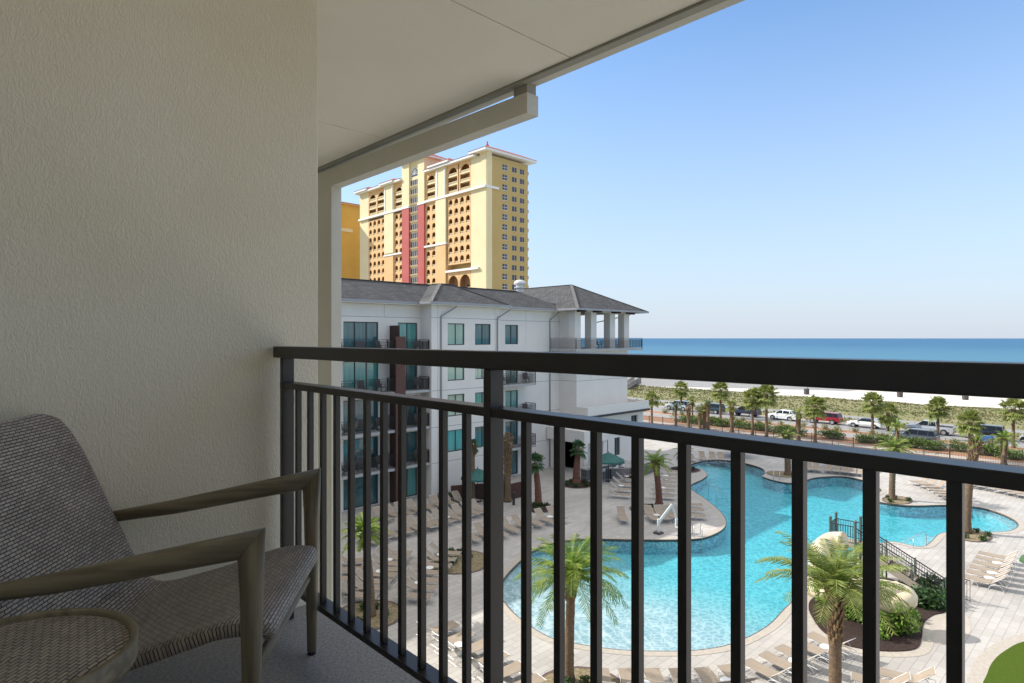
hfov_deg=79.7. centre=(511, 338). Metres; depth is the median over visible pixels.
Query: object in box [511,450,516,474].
sliding door
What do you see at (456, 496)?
sun lounger
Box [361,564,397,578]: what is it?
sun lounger
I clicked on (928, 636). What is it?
bed kerb
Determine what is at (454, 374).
window
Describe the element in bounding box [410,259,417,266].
window
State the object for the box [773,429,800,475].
palm tree
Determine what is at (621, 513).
sun lounger
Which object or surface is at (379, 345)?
patio chair
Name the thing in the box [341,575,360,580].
sun lounger
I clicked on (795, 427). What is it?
kerb
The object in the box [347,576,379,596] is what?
sun lounger
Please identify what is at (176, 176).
hotel building
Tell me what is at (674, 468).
planting bed
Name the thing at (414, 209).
window
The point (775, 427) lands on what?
shrub
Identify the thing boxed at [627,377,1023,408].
sand beach
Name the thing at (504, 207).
window
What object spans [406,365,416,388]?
sliding door
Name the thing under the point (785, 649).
sun lounger
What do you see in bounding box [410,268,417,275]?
window
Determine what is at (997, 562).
drink table
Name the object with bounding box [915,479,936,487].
sun lounger
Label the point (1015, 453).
shrub
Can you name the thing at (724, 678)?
drink table
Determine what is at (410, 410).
sliding door
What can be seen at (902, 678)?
sun lounger
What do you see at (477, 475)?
parasol
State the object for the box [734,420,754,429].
shrub
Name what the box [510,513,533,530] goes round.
sun lounger
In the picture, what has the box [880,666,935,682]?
sun lounger
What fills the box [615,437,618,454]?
window
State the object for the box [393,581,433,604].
sun lounger
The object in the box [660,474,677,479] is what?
sun lounger
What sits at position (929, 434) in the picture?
parked car
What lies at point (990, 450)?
shrub
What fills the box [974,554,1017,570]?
sun lounger
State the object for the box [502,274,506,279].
window
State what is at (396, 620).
bed kerb
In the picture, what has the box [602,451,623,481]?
parasol
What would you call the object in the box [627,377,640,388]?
boardwalk
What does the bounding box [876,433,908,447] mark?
shrub
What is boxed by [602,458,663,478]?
curved wall
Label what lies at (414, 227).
window
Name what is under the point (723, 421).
shrub
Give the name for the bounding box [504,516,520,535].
sun lounger
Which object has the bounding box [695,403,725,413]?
parked car
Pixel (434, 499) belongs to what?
sun lounger
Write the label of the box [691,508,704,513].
sun lounger
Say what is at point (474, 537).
sun lounger
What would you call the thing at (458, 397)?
window
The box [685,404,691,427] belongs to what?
palm tree
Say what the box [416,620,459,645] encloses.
sun lounger
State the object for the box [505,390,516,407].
sliding door
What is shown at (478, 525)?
sun lounger
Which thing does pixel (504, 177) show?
window
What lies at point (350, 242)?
orange tower
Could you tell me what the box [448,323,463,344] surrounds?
window
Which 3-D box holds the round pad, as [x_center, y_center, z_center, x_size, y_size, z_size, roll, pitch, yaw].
[20.191,13.392,28.427,4.354,0.001,1.615,0,0,-44]
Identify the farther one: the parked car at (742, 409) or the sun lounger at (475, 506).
the parked car at (742, 409)
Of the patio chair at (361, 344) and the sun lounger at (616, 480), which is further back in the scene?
the sun lounger at (616, 480)
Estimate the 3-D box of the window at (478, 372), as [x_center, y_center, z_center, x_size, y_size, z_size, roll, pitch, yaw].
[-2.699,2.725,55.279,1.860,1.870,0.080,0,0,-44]
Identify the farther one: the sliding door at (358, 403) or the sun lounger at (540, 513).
the sliding door at (358, 403)
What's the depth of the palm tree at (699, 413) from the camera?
89.80 m
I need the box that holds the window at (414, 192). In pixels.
[410,188,417,196]
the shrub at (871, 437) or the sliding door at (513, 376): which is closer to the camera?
the sliding door at (513, 376)
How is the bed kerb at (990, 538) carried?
on the planting bed at (974, 536)
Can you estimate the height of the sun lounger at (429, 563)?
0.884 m
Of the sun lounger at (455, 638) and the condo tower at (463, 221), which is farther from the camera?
the condo tower at (463, 221)
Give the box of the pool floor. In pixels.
[504,464,1006,650]
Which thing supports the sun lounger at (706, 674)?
on the pool deck
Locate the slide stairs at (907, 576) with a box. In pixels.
[829,511,969,600]
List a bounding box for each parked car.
[664,400,691,410]
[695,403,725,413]
[734,406,761,416]
[768,409,795,420]
[806,411,842,424]
[846,418,884,428]
[891,428,939,441]
[905,420,955,435]
[960,424,1004,439]
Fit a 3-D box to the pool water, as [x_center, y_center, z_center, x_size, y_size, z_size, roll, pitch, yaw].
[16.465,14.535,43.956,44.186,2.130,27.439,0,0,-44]
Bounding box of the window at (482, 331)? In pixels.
[475,324,489,344]
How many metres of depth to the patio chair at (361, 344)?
48.00 m
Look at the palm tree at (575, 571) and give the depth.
23.74 m
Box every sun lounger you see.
[341,554,362,566]
[341,565,362,574]
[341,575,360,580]
[341,581,378,601]
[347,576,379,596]
[355,568,391,587]
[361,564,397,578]
[371,552,397,566]
[371,558,397,572]
[372,506,393,523]
[376,546,409,563]
[377,522,397,540]
[388,503,397,519]
[388,546,412,559]
[393,502,415,515]
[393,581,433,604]
[394,518,414,537]
[406,499,416,513]
[406,515,416,532]
[406,567,438,587]
[406,576,438,594]
[410,559,438,575]
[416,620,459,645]
[426,499,436,510]
[426,511,438,528]
[426,515,437,532]
[426,548,456,566]
[426,558,451,569]
[429,494,438,507]
[429,541,461,556]
[431,509,455,526]
[431,631,475,653]
[448,495,458,508]
[448,507,461,523]
[448,639,482,666]
[451,491,461,504]
[451,503,473,519]
[460,502,482,518]
[460,524,481,545]
[472,499,482,514]
[472,521,482,537]
[472,651,509,679]
[478,660,520,681]
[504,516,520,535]
[504,673,546,682]
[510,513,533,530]
[532,516,545,529]
[533,508,553,526]
[546,505,568,523]
[602,668,615,682]
[607,486,630,498]
[610,481,630,492]
[613,476,630,487]
[616,472,630,481]
[616,506,629,520]
[618,668,644,682]
[644,505,660,523]
[644,668,671,682]
[651,487,674,500]
[652,483,675,493]
[654,479,675,488]
[654,480,676,484]
[654,505,671,523]
[660,466,677,472]
[660,469,677,475]
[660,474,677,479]
[662,504,677,522]
[668,668,700,682]
[677,495,703,507]
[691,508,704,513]
[691,513,705,518]
[694,666,730,682]
[698,451,706,459]
[709,451,716,462]
[717,451,726,462]
[717,664,758,682]
[745,658,791,682]
[758,651,810,676]
[774,644,826,676]
[790,641,842,662]
[807,462,814,472]
[807,631,855,661]
[812,462,822,471]
[824,464,832,473]
[832,465,840,474]
[840,467,848,475]
[848,468,855,476]
[851,671,910,682]
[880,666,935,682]
[907,478,927,485]
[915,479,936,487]
[921,480,945,490]
[927,488,945,493]
[932,491,945,495]
[965,568,1011,586]
[965,574,1008,592]
[968,564,1013,579]
[972,559,1015,575]
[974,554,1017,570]
[977,550,1018,565]
[999,489,1014,495]
[1007,491,1023,497]
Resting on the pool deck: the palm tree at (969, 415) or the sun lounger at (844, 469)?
the sun lounger at (844, 469)
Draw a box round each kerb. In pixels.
[342,599,397,628]
[427,549,482,573]
[542,666,621,682]
[643,412,1011,450]
[649,410,1023,447]
[659,406,1018,439]
[807,576,945,656]
[882,496,912,503]
[966,529,991,541]
[967,633,1023,682]
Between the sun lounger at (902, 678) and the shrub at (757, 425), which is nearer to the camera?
the sun lounger at (902, 678)
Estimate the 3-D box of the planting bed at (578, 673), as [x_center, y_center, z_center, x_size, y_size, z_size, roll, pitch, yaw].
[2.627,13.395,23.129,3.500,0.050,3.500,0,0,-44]
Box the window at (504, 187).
[502,184,506,190]
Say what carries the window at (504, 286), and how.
in the condo tower at (463, 221)
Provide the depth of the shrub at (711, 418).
94.04 m
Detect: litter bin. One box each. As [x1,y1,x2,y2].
[804,387,808,394]
[897,392,902,396]
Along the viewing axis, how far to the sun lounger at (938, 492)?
51.88 m
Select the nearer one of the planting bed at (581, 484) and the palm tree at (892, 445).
the palm tree at (892, 445)
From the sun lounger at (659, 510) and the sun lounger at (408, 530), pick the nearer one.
the sun lounger at (408, 530)
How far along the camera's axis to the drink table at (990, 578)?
33.32 m
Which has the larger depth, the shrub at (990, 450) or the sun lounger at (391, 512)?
the shrub at (990, 450)
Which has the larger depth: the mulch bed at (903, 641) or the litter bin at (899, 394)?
the litter bin at (899, 394)
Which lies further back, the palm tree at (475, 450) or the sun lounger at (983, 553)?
the palm tree at (475, 450)
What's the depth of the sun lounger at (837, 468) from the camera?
61.10 m
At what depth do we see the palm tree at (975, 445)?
42.01 m
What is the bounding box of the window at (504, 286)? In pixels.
[502,284,506,289]
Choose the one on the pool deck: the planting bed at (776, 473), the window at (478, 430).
the planting bed at (776, 473)
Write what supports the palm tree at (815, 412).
on the mulch bed at (857, 447)
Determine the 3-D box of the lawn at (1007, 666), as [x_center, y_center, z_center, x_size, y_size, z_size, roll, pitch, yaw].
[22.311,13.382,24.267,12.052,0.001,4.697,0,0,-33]
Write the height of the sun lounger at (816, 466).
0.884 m
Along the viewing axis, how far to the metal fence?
77.01 m
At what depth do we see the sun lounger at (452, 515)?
44.91 m
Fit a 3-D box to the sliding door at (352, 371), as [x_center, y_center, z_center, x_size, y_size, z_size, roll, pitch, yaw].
[-12.003,3.050,48.601,3.100,2.500,0.080,0,0,-44]
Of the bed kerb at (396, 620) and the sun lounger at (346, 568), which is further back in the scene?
the sun lounger at (346, 568)
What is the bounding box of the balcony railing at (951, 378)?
[273,346,1023,682]
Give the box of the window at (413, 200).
[411,197,417,204]
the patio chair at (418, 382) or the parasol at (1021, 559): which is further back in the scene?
the patio chair at (418, 382)
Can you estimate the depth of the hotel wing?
54.42 m
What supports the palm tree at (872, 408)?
on the mulch bed at (990, 457)
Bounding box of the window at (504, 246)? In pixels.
[502,244,506,249]
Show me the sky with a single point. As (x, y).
(746, 168)
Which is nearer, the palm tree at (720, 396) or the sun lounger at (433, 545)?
the sun lounger at (433, 545)
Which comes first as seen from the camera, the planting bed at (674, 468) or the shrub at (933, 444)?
the planting bed at (674, 468)
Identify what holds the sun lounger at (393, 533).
on the pool deck
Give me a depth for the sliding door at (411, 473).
51.96 m
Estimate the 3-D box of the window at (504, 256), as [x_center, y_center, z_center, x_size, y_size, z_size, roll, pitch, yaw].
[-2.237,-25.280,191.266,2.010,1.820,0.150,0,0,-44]
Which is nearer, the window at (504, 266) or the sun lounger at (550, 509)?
the sun lounger at (550, 509)
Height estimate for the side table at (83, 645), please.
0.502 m
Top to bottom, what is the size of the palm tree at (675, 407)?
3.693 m
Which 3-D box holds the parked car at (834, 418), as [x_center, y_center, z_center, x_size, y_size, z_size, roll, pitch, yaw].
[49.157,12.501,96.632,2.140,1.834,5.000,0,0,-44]
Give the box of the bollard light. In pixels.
[512,492,514,504]
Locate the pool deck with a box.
[341,439,1023,682]
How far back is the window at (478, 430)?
55.09 m
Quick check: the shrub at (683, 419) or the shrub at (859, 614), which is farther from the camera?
the shrub at (683, 419)
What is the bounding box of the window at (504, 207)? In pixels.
[502,204,506,210]
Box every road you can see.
[627,397,1023,433]
[650,406,1023,446]
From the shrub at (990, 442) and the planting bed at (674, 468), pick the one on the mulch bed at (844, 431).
the shrub at (990, 442)
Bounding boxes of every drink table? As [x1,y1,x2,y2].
[454,641,461,654]
[720,677,730,680]
[820,644,828,657]
[984,576,994,585]
[992,561,1002,569]
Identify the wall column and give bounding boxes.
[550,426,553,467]
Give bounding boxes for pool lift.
[653,504,677,534]
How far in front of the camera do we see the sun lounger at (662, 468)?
60.48 m
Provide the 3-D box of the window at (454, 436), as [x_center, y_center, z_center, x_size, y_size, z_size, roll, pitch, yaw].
[-4.915,8.845,53.162,1.850,1.870,0.080,0,0,-44]
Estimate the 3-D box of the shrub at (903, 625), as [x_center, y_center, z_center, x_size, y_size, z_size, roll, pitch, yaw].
[17.603,12.659,27.899,1.627,1.672,1.424,0,0,16]
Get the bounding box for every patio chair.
[357,341,364,347]
[357,381,364,388]
[357,419,362,432]
[357,458,362,472]
[375,341,384,347]
[414,341,420,348]
[414,378,420,388]
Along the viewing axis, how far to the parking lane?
94.38 m
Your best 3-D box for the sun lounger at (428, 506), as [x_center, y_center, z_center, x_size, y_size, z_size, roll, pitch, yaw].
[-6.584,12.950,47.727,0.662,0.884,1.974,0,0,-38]
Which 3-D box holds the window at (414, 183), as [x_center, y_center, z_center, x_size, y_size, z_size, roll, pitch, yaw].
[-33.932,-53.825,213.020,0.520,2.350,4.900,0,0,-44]
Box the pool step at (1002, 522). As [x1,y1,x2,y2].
[973,511,1016,530]
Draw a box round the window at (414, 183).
[410,179,417,187]
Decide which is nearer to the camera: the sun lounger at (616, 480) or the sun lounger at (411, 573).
the sun lounger at (411, 573)
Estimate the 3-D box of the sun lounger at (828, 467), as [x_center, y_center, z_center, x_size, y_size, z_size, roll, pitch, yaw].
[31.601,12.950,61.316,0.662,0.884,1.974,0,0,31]
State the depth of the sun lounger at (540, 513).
44.64 m
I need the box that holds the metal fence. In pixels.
[643,415,1023,466]
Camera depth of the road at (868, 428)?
95.44 m
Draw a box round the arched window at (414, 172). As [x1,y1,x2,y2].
[411,168,417,176]
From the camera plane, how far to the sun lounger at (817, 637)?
26.57 m
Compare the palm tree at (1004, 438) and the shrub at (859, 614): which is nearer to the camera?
the shrub at (859, 614)
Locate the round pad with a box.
[934,616,970,643]
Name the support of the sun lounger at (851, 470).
on the pool deck
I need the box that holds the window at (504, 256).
[502,254,506,259]
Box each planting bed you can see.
[344,601,397,627]
[428,550,482,572]
[532,504,547,511]
[543,668,619,682]
[565,480,589,487]
[671,467,698,472]
[768,471,791,476]
[884,496,909,503]
[965,530,989,540]
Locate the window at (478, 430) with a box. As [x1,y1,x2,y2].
[475,426,482,447]
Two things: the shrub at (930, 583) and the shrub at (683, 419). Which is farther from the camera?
the shrub at (683, 419)
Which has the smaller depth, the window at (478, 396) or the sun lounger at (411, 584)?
the sun lounger at (411, 584)
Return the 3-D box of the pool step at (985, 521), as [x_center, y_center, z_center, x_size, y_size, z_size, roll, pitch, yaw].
[34.394,14.320,44.416,9.550,0.600,3.339,0,0,-44]
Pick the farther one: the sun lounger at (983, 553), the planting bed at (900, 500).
the planting bed at (900, 500)
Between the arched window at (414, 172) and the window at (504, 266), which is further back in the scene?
the arched window at (414, 172)
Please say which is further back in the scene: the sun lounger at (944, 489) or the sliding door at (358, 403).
the sun lounger at (944, 489)
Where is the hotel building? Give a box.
[0,0,743,682]
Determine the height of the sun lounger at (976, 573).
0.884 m
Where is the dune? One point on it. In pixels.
(954, 421)
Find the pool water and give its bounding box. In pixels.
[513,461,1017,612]
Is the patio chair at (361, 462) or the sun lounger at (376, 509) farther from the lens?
the patio chair at (361, 462)
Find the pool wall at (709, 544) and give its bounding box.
[515,461,1016,568]
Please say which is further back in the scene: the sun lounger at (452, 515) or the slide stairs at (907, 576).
the sun lounger at (452, 515)
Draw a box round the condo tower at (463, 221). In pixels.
[354,141,536,290]
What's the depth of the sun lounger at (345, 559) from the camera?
36.00 m
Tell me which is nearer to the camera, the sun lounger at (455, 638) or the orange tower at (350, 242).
the sun lounger at (455, 638)
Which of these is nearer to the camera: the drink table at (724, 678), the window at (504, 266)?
the drink table at (724, 678)
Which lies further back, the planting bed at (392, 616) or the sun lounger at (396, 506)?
the sun lounger at (396, 506)
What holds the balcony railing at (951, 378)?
on the hotel building
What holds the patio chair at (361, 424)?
on the hotel wing
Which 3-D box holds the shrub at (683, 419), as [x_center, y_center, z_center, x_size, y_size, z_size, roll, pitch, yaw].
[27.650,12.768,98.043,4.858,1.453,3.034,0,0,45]
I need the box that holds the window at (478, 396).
[475,392,482,403]
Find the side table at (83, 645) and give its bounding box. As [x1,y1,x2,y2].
[0,608,138,682]
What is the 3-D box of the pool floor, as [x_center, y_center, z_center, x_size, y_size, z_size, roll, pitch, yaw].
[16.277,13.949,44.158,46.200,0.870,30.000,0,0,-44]
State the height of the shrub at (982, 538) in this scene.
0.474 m
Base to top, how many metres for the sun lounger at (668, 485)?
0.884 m
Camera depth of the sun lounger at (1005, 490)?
52.55 m
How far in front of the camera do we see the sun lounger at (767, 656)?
24.84 m
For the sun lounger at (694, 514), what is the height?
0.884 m
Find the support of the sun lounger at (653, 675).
on the pool deck
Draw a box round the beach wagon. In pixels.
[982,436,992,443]
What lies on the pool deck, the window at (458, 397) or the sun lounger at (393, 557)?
the sun lounger at (393, 557)
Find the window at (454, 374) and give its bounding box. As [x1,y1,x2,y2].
[448,367,463,380]
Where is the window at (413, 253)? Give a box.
[411,250,417,257]
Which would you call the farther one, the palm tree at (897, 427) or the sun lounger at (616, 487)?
the palm tree at (897, 427)
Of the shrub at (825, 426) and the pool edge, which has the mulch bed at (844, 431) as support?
the shrub at (825, 426)
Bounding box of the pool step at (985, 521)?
[973,514,1002,527]
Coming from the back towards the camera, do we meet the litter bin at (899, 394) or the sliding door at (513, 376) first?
the litter bin at (899, 394)
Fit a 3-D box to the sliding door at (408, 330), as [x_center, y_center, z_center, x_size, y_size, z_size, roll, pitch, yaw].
[-8.840,-0.050,51.624,1.950,2.500,0.080,0,0,-44]
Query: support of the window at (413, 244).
in the condo tower at (463, 221)
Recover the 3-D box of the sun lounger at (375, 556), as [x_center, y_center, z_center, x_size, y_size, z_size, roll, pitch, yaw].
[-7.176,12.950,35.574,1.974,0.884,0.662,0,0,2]
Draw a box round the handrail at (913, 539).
[898,532,926,546]
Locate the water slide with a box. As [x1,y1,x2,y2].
[807,532,917,613]
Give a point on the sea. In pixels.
(984, 349)
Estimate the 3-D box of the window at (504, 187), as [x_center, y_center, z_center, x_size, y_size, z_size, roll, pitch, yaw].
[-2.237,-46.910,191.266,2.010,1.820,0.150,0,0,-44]
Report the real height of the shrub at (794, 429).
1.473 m
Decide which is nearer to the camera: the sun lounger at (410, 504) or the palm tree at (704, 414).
the sun lounger at (410, 504)
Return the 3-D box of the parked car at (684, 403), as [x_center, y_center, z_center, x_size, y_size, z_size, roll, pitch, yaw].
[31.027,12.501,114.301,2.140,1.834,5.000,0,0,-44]
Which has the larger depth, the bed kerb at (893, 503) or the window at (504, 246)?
the window at (504, 246)
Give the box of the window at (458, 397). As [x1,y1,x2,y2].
[448,394,463,416]
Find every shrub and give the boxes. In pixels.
[565,675,574,682]
[579,672,589,682]
[671,415,696,422]
[685,415,702,424]
[702,416,721,425]
[712,417,742,426]
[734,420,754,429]
[747,422,769,430]
[760,423,789,432]
[777,424,807,435]
[812,579,825,604]
[817,429,846,439]
[821,423,831,428]
[842,599,855,619]
[848,426,859,432]
[853,604,882,621]
[854,432,883,442]
[861,610,890,639]
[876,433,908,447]
[883,602,922,635]
[901,436,931,447]
[909,572,945,591]
[910,584,945,610]
[916,438,958,450]
[930,588,945,599]
[948,441,984,454]
[978,534,988,540]
[982,443,1000,455]
[984,530,992,536]
[985,437,998,444]
[994,447,1023,459]
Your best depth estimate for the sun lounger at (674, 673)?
23.80 m
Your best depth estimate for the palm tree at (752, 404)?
84.06 m
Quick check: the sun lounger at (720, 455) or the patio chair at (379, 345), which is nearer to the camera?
the patio chair at (379, 345)
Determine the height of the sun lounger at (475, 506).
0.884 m
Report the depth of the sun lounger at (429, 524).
42.88 m
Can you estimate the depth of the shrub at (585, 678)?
23.75 m
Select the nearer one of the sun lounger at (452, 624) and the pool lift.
the sun lounger at (452, 624)
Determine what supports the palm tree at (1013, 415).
on the mulch bed at (844, 431)
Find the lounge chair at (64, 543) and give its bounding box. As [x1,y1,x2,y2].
[0,414,320,682]
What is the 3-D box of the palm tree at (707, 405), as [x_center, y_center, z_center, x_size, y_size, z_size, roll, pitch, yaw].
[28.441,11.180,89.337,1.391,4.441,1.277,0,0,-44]
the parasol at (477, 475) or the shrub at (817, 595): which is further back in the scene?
the parasol at (477, 475)
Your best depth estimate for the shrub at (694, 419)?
95.71 m
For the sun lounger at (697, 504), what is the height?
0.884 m
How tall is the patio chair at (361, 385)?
1.000 m
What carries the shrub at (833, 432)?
on the mulch bed at (990, 457)
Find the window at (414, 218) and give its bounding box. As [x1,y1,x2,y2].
[410,215,417,222]
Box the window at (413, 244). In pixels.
[411,241,417,248]
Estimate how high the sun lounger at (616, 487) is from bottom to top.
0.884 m
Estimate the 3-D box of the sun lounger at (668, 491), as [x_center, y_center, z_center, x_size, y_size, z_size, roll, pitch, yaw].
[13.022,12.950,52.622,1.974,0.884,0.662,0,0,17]
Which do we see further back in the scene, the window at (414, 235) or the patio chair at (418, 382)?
the window at (414, 235)
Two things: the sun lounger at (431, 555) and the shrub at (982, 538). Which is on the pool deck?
the sun lounger at (431, 555)
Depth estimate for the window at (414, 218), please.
213.10 m
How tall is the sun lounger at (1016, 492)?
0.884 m
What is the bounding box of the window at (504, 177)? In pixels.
[502,174,506,180]
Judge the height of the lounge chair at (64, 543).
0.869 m
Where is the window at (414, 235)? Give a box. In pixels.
[410,232,417,240]
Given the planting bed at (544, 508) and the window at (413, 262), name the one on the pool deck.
the planting bed at (544, 508)
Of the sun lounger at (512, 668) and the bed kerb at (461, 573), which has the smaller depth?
the sun lounger at (512, 668)
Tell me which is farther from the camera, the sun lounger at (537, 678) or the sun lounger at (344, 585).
the sun lounger at (344, 585)
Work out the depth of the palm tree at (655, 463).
49.11 m
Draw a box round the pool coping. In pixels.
[504,459,1023,655]
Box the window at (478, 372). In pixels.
[475,369,483,378]
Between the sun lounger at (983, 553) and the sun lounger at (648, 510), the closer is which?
the sun lounger at (983, 553)
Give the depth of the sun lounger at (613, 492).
51.49 m
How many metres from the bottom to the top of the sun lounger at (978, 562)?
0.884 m
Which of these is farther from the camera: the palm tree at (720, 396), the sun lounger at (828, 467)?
the palm tree at (720, 396)
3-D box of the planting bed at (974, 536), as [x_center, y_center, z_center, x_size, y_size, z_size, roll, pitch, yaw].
[31.259,13.395,41.649,3.100,0.050,1.800,0,0,-44]
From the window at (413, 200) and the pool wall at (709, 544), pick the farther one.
the window at (413, 200)
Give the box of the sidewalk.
[644,420,1023,465]
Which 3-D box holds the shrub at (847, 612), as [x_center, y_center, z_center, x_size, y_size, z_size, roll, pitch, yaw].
[16.034,12.828,29.466,1.084,1.273,1.238,0,0,43]
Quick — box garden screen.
[451,482,520,501]
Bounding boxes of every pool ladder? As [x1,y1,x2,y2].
[692,524,702,553]
[773,470,779,490]
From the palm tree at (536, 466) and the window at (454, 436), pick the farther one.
the window at (454, 436)
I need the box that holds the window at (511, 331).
[505,325,517,343]
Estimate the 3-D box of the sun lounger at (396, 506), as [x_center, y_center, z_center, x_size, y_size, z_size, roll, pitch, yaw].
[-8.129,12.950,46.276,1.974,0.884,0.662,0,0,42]
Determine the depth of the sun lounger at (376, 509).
45.22 m
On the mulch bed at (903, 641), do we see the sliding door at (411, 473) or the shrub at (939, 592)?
the shrub at (939, 592)
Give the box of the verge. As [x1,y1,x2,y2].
[658,402,1023,438]
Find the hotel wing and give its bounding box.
[341,278,649,511]
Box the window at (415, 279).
[411,277,417,282]
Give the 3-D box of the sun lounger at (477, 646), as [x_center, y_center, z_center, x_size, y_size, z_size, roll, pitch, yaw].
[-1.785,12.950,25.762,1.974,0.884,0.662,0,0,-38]
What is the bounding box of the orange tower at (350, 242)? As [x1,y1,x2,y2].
[341,202,359,278]
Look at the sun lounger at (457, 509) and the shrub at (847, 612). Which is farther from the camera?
the sun lounger at (457, 509)
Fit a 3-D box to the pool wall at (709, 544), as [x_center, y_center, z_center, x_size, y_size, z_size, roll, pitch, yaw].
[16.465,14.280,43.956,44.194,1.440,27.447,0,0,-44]
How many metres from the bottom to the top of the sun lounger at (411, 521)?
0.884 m
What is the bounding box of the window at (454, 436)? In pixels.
[448,429,461,451]
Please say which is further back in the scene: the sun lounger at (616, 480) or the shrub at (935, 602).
the sun lounger at (616, 480)
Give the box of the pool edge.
[504,460,1018,650]
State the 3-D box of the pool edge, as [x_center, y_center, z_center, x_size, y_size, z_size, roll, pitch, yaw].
[16.465,13.472,43.956,44.194,0.176,27.447,0,0,-44]
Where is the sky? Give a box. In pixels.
[341,0,1023,337]
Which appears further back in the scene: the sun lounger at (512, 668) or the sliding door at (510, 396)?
the sliding door at (510, 396)
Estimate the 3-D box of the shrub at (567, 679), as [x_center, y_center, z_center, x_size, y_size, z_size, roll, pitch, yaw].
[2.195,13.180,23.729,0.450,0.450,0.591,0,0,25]
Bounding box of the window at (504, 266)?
[502,264,506,269]
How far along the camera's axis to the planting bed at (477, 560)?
36.41 m
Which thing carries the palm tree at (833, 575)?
on the pool deck
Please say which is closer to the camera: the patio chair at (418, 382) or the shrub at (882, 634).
the shrub at (882, 634)
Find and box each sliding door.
[343,321,377,347]
[343,361,377,390]
[343,399,377,432]
[343,436,377,471]
[343,474,377,510]
[398,323,416,348]
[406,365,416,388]
[406,395,416,425]
[406,431,416,461]
[406,467,416,496]
[505,370,516,383]
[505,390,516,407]
[505,421,516,444]
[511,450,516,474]
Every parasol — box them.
[461,467,482,502]
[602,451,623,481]
[1019,554,1023,563]
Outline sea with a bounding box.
[581,338,1023,361]
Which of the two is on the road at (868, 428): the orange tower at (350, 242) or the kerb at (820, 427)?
the kerb at (820, 427)
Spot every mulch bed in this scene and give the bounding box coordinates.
[643,415,1023,462]
[644,422,1021,466]
[646,410,1023,449]
[809,578,945,651]
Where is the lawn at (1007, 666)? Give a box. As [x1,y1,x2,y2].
[983,641,1023,682]
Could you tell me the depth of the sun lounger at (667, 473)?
58.80 m
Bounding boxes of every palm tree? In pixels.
[341,512,391,616]
[472,438,480,497]
[504,431,513,502]
[513,533,629,682]
[532,451,544,505]
[569,439,586,483]
[643,390,660,423]
[644,449,671,504]
[666,402,683,425]
[671,380,692,410]
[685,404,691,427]
[688,396,696,422]
[695,407,702,428]
[701,402,706,429]
[703,400,710,429]
[709,382,731,417]
[724,399,739,431]
[739,386,762,434]
[751,385,779,436]
[754,530,919,682]
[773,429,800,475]
[785,406,807,439]
[799,394,828,442]
[858,391,888,432]
[871,436,917,499]
[874,401,902,430]
[885,418,909,440]
[922,394,952,435]
[953,408,985,455]
[964,434,987,533]
[985,430,1020,464]
[996,398,1023,447]
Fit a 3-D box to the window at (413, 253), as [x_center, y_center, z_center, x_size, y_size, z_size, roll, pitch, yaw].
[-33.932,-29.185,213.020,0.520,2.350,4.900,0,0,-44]
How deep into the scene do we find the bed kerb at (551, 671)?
24.46 m
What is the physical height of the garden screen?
1.300 m
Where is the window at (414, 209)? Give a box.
[411,206,417,213]
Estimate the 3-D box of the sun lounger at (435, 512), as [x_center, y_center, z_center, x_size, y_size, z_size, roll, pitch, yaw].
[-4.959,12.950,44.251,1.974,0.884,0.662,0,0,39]
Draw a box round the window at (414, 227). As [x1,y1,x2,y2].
[410,223,417,231]
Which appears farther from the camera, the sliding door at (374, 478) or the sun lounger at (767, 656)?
the sliding door at (374, 478)
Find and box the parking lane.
[643,413,1023,454]
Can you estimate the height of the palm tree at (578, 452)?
4.081 m
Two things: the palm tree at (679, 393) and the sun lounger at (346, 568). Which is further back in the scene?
the palm tree at (679, 393)
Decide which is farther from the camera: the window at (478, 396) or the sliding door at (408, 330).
the window at (478, 396)
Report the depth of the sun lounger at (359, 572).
33.01 m
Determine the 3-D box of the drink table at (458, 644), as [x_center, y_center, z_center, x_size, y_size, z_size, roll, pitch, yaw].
[-2.222,13.197,26.074,0.480,0.405,0.480,0,0,-44]
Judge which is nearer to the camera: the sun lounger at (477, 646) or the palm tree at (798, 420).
the sun lounger at (477, 646)
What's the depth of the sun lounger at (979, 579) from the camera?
32.93 m
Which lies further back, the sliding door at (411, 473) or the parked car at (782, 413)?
the parked car at (782, 413)
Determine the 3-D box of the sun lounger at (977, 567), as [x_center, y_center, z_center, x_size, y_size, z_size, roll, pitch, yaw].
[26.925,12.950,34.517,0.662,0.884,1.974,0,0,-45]
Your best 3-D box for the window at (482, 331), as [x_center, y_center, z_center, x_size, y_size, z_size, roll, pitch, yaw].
[-2.699,-0.345,55.279,1.860,1.870,0.080,0,0,-44]
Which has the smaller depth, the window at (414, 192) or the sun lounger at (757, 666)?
the sun lounger at (757, 666)
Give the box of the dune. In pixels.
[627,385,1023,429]
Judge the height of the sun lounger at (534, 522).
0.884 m
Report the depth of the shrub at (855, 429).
87.08 m

